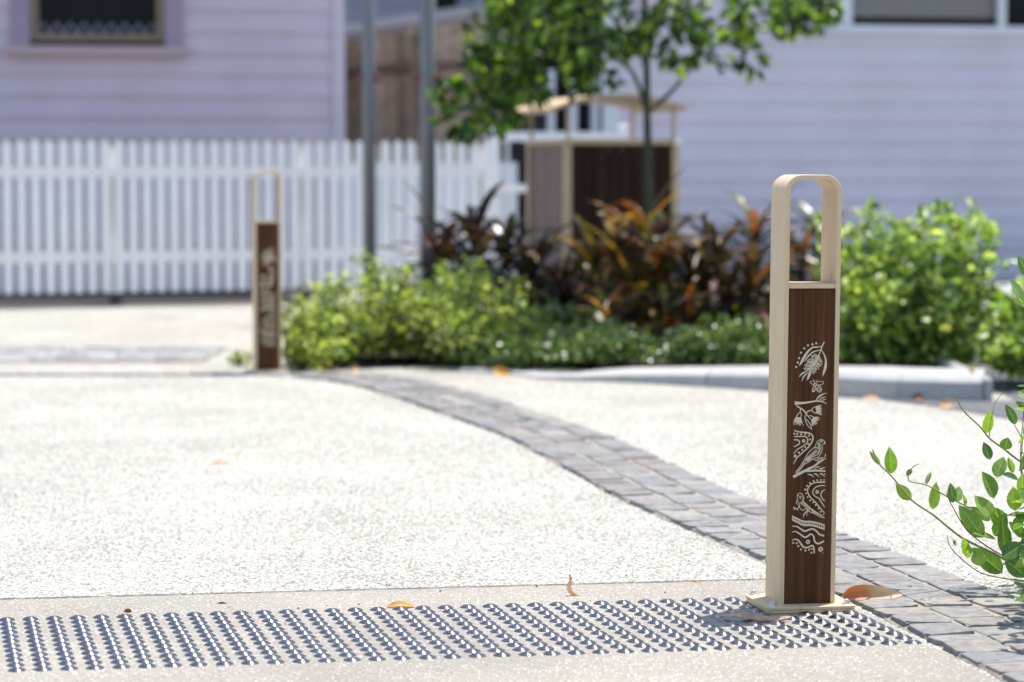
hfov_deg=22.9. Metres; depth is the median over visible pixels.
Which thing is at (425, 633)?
tactile stud
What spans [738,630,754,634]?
tactile stud
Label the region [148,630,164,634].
tactile stud
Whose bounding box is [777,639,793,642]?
tactile stud
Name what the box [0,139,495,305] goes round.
picket fence
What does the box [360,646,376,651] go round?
tactile stud
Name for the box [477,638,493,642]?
tactile stud
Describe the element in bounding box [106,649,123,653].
tactile stud
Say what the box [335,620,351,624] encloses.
tactile stud
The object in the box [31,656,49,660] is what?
tactile stud
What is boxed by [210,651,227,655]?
tactile stud
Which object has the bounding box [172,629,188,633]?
tactile stud
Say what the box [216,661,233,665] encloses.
tactile stud
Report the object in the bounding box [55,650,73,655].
tactile stud
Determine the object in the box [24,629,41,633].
tactile stud
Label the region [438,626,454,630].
tactile stud
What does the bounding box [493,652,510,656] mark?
tactile stud
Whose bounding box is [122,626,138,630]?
tactile stud
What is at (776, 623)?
tactile stud
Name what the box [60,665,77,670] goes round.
tactile stud
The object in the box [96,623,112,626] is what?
tactile stud
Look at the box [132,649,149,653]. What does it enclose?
tactile stud
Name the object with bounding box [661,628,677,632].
tactile stud
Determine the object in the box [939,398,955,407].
fallen leaf
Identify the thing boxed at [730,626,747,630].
tactile stud
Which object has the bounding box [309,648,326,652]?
tactile stud
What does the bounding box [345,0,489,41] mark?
clad house
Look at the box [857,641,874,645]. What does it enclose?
tactile stud
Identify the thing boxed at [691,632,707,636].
tactile stud
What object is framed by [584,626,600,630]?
tactile stud
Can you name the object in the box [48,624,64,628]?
tactile stud
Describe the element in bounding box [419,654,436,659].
tactile stud
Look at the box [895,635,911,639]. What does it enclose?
tactile stud
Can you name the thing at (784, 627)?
tactile stud
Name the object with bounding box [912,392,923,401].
fallen leaf
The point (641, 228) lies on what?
cordyline
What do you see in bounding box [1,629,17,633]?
tactile stud
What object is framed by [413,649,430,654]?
tactile stud
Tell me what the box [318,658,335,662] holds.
tactile stud
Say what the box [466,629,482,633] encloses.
tactile stud
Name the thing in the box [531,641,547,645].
tactile stud
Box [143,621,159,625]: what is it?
tactile stud
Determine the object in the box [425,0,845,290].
young tree
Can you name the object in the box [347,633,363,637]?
tactile stud
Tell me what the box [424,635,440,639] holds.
tactile stud
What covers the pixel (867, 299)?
bush
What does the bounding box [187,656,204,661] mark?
tactile stud
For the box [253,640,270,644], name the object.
tactile stud
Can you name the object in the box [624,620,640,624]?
tactile stud
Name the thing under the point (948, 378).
kerb
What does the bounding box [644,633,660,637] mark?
tactile stud
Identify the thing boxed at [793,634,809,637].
tactile stud
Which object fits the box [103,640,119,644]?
tactile stud
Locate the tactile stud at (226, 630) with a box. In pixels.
[220,628,236,632]
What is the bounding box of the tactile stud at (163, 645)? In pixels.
[155,643,171,647]
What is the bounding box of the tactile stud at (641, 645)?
[634,643,650,647]
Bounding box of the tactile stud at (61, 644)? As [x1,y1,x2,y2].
[53,642,70,645]
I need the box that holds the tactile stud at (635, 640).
[627,638,643,642]
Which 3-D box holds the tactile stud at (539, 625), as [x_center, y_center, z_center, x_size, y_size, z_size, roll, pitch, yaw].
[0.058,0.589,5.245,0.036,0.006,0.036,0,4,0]
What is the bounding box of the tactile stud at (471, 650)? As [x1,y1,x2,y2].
[463,648,480,652]
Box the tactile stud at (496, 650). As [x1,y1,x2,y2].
[487,648,504,652]
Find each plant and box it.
[452,330,578,369]
[532,317,683,368]
[654,311,769,365]
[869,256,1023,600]
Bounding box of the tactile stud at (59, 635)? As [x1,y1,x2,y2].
[51,633,67,636]
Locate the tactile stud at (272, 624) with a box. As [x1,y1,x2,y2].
[265,622,280,626]
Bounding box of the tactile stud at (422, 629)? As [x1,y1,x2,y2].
[414,627,430,630]
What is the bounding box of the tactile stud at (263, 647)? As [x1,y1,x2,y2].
[257,645,273,649]
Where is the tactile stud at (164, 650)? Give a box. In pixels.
[156,648,173,652]
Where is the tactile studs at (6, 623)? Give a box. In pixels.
[0,597,875,629]
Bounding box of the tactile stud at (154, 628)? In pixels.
[146,626,162,629]
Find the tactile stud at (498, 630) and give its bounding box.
[490,628,506,632]
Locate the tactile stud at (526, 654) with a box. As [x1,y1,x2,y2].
[518,652,535,655]
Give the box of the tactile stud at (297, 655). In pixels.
[288,653,305,658]
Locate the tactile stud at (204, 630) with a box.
[196,628,212,632]
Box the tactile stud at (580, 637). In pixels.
[573,635,589,639]
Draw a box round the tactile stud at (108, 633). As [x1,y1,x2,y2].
[99,631,116,635]
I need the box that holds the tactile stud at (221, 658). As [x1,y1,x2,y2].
[213,656,230,660]
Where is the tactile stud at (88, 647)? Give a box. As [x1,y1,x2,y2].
[79,645,96,649]
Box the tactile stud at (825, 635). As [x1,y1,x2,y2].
[816,632,832,637]
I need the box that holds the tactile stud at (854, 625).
[845,623,861,627]
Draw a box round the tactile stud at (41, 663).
[32,661,50,665]
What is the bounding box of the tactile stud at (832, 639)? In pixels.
[825,637,841,641]
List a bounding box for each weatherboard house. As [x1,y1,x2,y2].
[0,0,344,289]
[484,0,1023,277]
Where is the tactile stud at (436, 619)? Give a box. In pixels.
[428,617,444,621]
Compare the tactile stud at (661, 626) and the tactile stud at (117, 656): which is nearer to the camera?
the tactile stud at (117, 656)
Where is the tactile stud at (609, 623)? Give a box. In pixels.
[601,621,617,625]
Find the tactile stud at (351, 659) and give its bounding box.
[343,657,360,661]
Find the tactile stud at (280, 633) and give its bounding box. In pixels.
[271,631,287,634]
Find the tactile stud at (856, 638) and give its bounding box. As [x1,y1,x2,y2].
[848,636,865,640]
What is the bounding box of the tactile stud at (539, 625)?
[531,623,547,627]
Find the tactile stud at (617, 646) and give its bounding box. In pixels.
[610,644,626,648]
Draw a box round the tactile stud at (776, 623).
[768,621,784,624]
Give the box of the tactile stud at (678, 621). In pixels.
[670,619,686,623]
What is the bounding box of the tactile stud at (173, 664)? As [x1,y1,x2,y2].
[164,662,181,666]
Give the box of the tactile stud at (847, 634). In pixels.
[839,632,855,636]
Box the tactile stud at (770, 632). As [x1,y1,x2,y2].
[761,630,777,634]
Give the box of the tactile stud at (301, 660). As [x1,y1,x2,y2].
[292,658,309,662]
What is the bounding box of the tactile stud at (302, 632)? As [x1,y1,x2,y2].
[295,630,311,634]
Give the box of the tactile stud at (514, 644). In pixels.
[506,642,523,646]
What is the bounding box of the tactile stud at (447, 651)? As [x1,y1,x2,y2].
[439,649,455,653]
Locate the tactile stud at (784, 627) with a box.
[776,625,792,628]
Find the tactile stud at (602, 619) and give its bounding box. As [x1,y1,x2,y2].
[595,617,611,621]
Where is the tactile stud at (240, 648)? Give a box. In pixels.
[232,645,248,650]
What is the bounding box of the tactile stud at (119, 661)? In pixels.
[110,659,128,663]
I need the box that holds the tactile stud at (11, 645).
[3,643,20,647]
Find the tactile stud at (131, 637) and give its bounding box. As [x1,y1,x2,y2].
[126,635,142,639]
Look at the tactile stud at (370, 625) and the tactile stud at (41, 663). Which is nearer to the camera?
the tactile stud at (41, 663)
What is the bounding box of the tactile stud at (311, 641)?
[303,639,319,643]
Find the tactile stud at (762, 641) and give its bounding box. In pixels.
[754,639,770,643]
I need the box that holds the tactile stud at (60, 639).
[52,637,68,641]
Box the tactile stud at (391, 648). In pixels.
[384,646,401,650]
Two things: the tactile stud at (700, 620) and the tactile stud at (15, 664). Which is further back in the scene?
the tactile stud at (700, 620)
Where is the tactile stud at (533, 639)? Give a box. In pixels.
[525,637,541,641]
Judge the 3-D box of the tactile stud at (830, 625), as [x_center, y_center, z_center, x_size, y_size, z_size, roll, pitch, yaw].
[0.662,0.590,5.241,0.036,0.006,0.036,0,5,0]
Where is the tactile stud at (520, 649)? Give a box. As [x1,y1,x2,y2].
[512,647,529,651]
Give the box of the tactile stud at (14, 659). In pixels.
[5,657,23,661]
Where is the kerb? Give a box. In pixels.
[459,342,992,400]
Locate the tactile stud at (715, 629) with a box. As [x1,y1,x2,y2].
[707,627,723,631]
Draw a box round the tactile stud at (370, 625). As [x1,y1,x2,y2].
[363,623,379,627]
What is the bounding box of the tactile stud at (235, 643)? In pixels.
[229,641,245,645]
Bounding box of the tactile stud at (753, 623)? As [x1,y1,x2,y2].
[746,622,762,625]
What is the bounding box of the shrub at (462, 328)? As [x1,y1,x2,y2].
[370,253,538,366]
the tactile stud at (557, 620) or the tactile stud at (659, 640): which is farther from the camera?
the tactile stud at (557, 620)
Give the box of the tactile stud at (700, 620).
[693,618,709,622]
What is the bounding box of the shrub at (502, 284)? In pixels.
[446,257,580,319]
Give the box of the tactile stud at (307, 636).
[299,634,315,638]
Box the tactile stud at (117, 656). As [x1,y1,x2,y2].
[108,654,125,658]
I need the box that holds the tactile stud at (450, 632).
[443,630,459,634]
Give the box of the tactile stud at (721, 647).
[713,645,730,649]
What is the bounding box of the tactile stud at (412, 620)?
[405,618,421,622]
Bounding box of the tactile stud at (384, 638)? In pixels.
[376,636,392,641]
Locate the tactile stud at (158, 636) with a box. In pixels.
[150,634,166,638]
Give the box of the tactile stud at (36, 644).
[28,642,45,646]
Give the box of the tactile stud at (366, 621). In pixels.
[359,619,375,623]
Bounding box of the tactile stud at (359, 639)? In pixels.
[351,637,367,641]
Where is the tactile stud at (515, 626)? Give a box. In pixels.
[508,624,524,628]
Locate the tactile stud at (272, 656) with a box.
[263,654,280,658]
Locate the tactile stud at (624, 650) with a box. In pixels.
[616,648,633,652]
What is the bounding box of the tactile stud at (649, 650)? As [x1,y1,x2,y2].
[641,647,658,652]
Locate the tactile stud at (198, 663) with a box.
[189,661,207,666]
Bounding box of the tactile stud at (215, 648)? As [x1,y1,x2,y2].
[207,646,224,650]
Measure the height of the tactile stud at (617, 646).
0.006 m
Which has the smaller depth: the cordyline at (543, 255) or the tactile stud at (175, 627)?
the tactile stud at (175, 627)
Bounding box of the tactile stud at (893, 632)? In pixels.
[886,630,902,634]
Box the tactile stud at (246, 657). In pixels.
[238,655,255,659]
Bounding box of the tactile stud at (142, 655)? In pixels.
[133,653,150,657]
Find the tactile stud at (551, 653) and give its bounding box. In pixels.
[543,650,560,655]
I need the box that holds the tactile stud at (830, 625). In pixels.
[823,623,839,627]
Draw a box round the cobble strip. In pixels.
[296,371,1023,681]
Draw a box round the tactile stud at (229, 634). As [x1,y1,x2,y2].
[223,632,239,636]
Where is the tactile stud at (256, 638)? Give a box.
[250,636,266,640]
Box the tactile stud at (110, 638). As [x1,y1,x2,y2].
[102,636,118,639]
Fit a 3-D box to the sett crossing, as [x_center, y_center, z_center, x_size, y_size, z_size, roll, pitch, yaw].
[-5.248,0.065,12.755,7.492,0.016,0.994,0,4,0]
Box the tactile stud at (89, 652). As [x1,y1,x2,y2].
[81,650,98,654]
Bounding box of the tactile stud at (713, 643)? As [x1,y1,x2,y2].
[706,641,722,645]
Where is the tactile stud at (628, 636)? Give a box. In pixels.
[620,634,636,638]
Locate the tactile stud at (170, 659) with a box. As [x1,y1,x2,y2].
[162,657,179,662]
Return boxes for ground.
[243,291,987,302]
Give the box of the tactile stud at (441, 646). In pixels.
[433,644,450,648]
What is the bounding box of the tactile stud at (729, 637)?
[722,635,738,639]
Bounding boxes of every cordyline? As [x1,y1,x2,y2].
[376,179,586,315]
[482,218,622,324]
[525,166,768,340]
[553,277,729,343]
[625,184,817,337]
[735,199,877,322]
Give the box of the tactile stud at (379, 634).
[371,632,387,636]
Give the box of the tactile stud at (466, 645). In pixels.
[458,643,474,647]
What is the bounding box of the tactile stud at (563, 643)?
[555,640,571,645]
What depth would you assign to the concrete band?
5.03 m
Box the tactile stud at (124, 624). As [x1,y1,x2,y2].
[119,622,135,626]
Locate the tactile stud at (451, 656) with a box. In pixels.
[444,654,460,658]
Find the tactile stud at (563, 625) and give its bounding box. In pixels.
[554,623,570,626]
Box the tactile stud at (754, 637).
[746,635,762,639]
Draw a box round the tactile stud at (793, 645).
[785,643,802,647]
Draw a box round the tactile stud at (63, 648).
[54,646,71,650]
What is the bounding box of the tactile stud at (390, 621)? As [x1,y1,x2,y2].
[382,619,398,622]
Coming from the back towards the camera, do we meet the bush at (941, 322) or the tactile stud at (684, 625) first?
the bush at (941, 322)
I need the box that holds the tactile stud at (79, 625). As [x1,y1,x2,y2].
[72,623,88,627]
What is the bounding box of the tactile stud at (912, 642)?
[904,640,921,643]
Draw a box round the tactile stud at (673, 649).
[665,647,682,651]
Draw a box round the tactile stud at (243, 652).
[235,650,252,654]
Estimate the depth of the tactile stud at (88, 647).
4.99 m
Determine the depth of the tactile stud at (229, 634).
5.14 m
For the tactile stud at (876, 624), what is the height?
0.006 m
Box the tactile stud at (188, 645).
[180,643,196,646]
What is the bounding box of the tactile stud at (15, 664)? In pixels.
[6,662,24,666]
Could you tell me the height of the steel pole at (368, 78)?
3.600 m
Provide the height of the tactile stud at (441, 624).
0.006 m
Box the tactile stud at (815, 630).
[807,628,824,632]
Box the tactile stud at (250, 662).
[241,659,258,664]
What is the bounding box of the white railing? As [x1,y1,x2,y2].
[489,125,627,280]
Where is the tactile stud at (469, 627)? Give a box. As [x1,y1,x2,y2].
[461,625,477,629]
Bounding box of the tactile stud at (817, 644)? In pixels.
[809,642,826,646]
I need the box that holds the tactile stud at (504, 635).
[496,633,512,637]
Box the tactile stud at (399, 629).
[391,627,407,631]
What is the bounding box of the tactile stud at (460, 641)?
[453,639,469,643]
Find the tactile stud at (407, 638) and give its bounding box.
[399,636,416,640]
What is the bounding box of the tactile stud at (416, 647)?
[408,645,425,649]
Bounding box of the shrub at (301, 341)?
[281,279,363,370]
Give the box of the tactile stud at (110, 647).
[104,645,121,649]
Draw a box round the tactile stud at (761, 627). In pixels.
[753,625,770,629]
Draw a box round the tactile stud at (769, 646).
[761,644,778,648]
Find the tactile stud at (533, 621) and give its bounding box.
[526,619,541,623]
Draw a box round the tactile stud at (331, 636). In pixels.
[323,634,339,637]
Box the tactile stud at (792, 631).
[785,629,801,633]
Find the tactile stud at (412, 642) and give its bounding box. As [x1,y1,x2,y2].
[404,640,421,644]
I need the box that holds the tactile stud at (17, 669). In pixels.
[7,667,25,671]
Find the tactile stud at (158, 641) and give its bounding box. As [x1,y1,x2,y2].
[153,639,169,643]
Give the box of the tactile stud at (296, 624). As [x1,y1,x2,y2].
[288,622,304,625]
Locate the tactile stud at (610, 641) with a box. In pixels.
[603,639,619,643]
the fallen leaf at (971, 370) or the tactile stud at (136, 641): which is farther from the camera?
the fallen leaf at (971, 370)
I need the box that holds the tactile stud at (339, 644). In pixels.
[331,642,347,646]
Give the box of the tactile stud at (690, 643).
[682,641,698,645]
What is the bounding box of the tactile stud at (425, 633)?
[419,631,435,635]
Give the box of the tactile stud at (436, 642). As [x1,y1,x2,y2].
[428,640,445,644]
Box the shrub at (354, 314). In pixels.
[295,246,441,363]
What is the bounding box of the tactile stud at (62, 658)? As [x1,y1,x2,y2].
[57,656,74,660]
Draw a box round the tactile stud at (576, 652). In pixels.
[568,650,584,654]
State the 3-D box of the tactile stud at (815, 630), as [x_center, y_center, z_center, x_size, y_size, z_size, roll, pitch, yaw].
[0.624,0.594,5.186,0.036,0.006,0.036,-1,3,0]
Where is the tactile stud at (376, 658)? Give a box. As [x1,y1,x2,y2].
[368,656,385,660]
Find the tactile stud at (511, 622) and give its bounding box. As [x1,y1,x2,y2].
[503,620,519,623]
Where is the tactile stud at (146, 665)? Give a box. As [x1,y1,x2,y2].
[138,663,156,667]
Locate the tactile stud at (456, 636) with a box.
[448,634,464,638]
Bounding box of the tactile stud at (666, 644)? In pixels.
[658,642,675,646]
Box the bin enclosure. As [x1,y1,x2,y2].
[516,94,686,310]
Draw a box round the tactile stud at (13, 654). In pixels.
[5,652,22,656]
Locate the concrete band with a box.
[0,579,997,681]
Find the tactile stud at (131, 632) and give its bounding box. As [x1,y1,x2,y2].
[123,630,140,634]
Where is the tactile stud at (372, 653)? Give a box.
[364,651,381,655]
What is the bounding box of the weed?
[222,345,252,365]
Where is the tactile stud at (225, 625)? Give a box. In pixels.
[217,623,233,627]
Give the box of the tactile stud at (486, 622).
[479,621,495,624]
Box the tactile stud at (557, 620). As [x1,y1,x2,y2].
[549,618,565,622]
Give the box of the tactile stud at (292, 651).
[285,649,302,653]
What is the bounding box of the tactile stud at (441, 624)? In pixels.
[433,622,449,625]
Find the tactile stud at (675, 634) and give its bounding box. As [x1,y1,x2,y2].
[667,632,684,636]
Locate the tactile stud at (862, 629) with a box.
[854,627,870,631]
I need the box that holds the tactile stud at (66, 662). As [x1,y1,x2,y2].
[58,660,76,665]
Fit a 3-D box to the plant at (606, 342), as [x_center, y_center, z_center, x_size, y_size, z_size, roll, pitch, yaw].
[0.457,0.005,11.784,0.807,0.245,0.708,0,4,0]
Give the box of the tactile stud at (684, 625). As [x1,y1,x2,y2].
[677,623,693,627]
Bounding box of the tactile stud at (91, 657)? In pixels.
[82,654,100,659]
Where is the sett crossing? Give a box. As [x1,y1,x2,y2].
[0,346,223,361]
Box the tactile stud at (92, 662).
[84,660,102,664]
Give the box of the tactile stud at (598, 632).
[590,631,607,634]
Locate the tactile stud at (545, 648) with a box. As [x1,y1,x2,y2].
[537,646,554,650]
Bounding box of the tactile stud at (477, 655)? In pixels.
[469,653,485,657]
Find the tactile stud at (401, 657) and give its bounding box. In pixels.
[393,655,410,659]
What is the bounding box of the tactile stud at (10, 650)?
[4,648,21,652]
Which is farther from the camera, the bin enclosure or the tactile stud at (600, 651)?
the bin enclosure
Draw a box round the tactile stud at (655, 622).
[647,620,663,623]
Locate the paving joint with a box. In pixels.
[0,579,750,598]
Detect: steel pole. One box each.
[358,0,379,311]
[416,0,439,296]
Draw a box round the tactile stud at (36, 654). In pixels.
[30,652,47,656]
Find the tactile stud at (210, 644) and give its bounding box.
[204,641,220,646]
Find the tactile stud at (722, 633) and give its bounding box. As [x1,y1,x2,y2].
[715,631,731,635]
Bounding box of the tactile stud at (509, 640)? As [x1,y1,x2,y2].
[501,638,517,642]
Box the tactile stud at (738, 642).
[730,640,746,644]
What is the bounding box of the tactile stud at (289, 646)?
[281,644,298,648]
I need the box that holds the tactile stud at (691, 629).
[684,627,700,631]
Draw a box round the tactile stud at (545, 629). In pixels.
[537,627,553,631]
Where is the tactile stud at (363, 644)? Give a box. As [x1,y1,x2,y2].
[355,642,372,646]
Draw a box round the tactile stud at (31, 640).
[27,638,43,642]
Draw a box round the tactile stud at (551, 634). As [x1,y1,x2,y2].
[543,632,559,636]
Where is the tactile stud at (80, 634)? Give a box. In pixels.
[75,632,91,636]
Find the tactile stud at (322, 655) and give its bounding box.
[313,653,330,657]
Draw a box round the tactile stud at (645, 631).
[637,629,653,633]
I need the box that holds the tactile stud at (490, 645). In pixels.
[482,643,498,647]
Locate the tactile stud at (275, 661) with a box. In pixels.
[266,659,284,663]
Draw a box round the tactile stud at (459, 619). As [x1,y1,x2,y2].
[452,617,467,620]
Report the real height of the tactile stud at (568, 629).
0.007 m
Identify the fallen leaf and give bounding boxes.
[210,460,232,462]
[331,366,340,371]
[348,366,361,371]
[387,601,414,607]
[493,367,510,375]
[566,574,578,595]
[723,612,790,620]
[843,585,901,599]
[861,394,878,399]
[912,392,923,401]
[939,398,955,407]
[969,364,975,373]
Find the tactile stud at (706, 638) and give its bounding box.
[698,636,715,640]
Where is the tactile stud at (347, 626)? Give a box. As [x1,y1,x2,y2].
[339,624,355,628]
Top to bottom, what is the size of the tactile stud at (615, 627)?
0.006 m
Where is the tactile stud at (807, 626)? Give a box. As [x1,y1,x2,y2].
[800,624,816,628]
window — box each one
[5,0,187,55]
[436,0,456,9]
[770,0,1023,34]
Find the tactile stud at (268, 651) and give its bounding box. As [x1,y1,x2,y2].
[260,649,277,653]
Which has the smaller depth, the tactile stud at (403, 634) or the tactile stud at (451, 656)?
the tactile stud at (451, 656)
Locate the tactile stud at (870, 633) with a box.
[862,631,879,635]
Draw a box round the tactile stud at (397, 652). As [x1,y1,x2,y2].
[389,650,406,655]
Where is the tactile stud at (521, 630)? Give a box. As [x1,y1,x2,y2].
[514,628,530,632]
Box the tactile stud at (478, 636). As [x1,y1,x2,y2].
[471,634,488,638]
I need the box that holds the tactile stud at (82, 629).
[73,627,90,631]
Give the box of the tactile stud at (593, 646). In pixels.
[585,644,602,648]
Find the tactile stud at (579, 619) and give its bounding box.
[572,617,588,621]
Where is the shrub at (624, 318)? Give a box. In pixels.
[575,266,718,333]
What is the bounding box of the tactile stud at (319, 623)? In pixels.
[312,621,327,624]
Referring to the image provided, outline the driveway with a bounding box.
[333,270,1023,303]
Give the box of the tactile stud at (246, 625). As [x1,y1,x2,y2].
[241,623,257,627]
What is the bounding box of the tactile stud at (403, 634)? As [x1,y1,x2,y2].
[395,632,411,635]
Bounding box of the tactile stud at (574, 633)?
[567,631,583,635]
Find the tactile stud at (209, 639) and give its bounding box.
[201,637,218,641]
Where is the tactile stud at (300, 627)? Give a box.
[292,625,308,629]
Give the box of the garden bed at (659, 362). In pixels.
[310,304,938,367]
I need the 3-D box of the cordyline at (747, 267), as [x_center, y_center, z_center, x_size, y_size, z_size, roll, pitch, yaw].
[1.118,-0.354,12.733,1.103,0.885,1.082,0,4,0]
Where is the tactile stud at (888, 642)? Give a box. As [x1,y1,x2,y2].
[880,640,897,644]
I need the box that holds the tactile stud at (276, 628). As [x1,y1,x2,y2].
[268,626,284,630]
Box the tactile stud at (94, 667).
[86,665,103,669]
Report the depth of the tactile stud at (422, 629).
5.20 m
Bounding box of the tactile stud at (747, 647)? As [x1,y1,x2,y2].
[738,644,754,649]
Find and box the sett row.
[0,372,315,375]
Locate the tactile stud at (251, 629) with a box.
[244,627,260,631]
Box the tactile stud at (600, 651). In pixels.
[592,649,609,653]
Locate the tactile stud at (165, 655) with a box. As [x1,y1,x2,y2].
[159,653,176,657]
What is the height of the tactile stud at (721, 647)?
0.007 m
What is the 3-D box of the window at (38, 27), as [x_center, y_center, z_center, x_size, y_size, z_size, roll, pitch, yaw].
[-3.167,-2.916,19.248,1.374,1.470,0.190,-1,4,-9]
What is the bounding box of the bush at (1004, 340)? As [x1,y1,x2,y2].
[971,276,1023,380]
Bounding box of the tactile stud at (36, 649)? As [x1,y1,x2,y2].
[29,647,46,651]
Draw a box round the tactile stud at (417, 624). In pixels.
[409,622,425,626]
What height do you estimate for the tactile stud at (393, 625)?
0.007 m
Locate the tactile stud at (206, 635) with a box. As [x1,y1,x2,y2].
[199,633,215,637]
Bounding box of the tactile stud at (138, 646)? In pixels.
[129,644,146,648]
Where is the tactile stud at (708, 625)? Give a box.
[700,623,716,626]
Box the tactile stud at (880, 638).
[872,635,888,640]
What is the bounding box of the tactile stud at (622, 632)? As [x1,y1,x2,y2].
[614,630,630,633]
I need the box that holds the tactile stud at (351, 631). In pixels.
[343,629,359,632]
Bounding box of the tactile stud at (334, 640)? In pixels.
[327,638,343,642]
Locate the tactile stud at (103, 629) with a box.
[98,627,114,631]
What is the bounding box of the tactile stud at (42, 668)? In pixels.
[34,666,51,671]
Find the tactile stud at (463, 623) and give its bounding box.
[456,621,472,625]
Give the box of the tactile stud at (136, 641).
[128,639,144,643]
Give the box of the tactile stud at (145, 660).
[136,658,153,662]
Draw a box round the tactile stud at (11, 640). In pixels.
[2,638,19,642]
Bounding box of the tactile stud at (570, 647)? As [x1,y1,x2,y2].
[561,645,578,649]
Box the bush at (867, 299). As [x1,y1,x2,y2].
[805,195,930,365]
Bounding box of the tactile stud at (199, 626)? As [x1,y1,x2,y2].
[193,624,209,628]
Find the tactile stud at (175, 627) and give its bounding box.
[170,625,186,629]
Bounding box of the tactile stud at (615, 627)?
[607,625,623,629]
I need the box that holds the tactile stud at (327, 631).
[319,629,335,633]
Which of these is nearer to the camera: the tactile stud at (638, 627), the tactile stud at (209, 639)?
the tactile stud at (209, 639)
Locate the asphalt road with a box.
[885,336,1023,419]
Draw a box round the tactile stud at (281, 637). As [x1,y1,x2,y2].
[274,635,290,639]
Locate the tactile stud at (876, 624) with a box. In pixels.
[868,622,884,626]
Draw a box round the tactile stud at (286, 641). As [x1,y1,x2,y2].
[278,639,295,643]
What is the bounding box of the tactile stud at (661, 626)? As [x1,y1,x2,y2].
[654,624,670,628]
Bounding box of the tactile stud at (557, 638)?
[549,636,566,640]
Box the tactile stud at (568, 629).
[561,627,576,630]
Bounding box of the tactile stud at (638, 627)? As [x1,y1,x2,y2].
[630,625,646,628]
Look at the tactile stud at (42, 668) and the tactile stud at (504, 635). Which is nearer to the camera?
the tactile stud at (42, 668)
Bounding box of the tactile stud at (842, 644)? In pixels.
[833,642,850,646]
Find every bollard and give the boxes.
[244,170,289,372]
[746,175,854,613]
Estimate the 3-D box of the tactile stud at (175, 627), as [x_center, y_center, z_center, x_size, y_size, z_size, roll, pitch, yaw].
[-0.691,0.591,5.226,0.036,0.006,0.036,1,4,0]
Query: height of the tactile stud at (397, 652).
0.006 m
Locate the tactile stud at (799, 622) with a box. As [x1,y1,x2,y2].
[791,620,807,624]
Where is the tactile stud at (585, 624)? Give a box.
[578,622,593,625]
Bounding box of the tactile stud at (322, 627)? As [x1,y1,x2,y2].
[316,625,332,629]
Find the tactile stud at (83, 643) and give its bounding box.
[78,641,95,645]
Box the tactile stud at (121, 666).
[112,664,130,668]
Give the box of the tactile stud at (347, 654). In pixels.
[338,652,355,656]
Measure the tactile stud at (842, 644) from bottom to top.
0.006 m
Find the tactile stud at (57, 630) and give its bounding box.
[49,628,65,632]
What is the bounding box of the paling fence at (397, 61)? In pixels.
[339,17,501,269]
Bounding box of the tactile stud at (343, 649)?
[335,647,352,651]
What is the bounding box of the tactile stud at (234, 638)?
[226,636,242,640]
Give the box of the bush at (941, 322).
[880,197,1017,368]
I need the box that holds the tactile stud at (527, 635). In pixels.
[519,633,535,636]
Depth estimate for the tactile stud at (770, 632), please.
5.16 m
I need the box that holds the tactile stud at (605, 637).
[597,634,613,639]
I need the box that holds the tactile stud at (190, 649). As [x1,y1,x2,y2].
[181,647,198,651]
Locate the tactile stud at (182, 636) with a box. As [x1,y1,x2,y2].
[175,634,191,637]
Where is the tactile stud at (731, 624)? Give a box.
[723,622,739,626]
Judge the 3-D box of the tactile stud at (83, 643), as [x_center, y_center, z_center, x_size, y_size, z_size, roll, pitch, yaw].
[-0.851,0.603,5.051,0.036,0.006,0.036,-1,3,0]
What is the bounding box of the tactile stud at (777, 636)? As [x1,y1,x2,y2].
[769,634,785,638]
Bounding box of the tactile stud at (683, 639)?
[675,637,691,641]
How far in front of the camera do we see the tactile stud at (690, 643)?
5.03 m
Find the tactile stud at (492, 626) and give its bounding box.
[484,624,501,628]
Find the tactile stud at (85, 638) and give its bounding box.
[76,636,93,640]
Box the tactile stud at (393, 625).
[386,623,402,627]
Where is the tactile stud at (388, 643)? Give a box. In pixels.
[380,641,396,645]
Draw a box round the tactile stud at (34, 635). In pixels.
[26,633,42,637]
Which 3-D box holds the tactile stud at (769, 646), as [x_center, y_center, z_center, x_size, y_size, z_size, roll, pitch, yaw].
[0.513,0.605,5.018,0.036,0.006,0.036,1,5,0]
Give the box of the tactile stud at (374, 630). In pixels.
[367,628,383,632]
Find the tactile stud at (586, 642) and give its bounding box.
[579,640,596,644]
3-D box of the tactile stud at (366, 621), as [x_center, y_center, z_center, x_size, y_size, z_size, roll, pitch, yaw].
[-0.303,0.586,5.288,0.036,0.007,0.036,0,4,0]
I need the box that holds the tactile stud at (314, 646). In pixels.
[306,644,323,647]
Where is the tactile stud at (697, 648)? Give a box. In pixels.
[690,646,706,650]
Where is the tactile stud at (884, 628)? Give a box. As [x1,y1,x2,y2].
[877,626,893,630]
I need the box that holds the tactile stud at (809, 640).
[801,638,817,642]
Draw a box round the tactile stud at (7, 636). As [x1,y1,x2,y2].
[1,634,18,638]
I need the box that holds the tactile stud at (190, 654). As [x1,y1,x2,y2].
[184,652,201,656]
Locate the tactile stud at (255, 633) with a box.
[247,631,264,635]
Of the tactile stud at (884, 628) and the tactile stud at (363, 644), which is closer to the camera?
the tactile stud at (363, 644)
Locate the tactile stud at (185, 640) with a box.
[176,638,193,642]
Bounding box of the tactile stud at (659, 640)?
[651,637,667,642]
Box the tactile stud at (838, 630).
[831,628,847,631]
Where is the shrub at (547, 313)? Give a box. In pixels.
[482,297,617,344]
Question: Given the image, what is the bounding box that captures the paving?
[0,303,1023,681]
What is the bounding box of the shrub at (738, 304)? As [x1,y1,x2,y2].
[678,266,819,334]

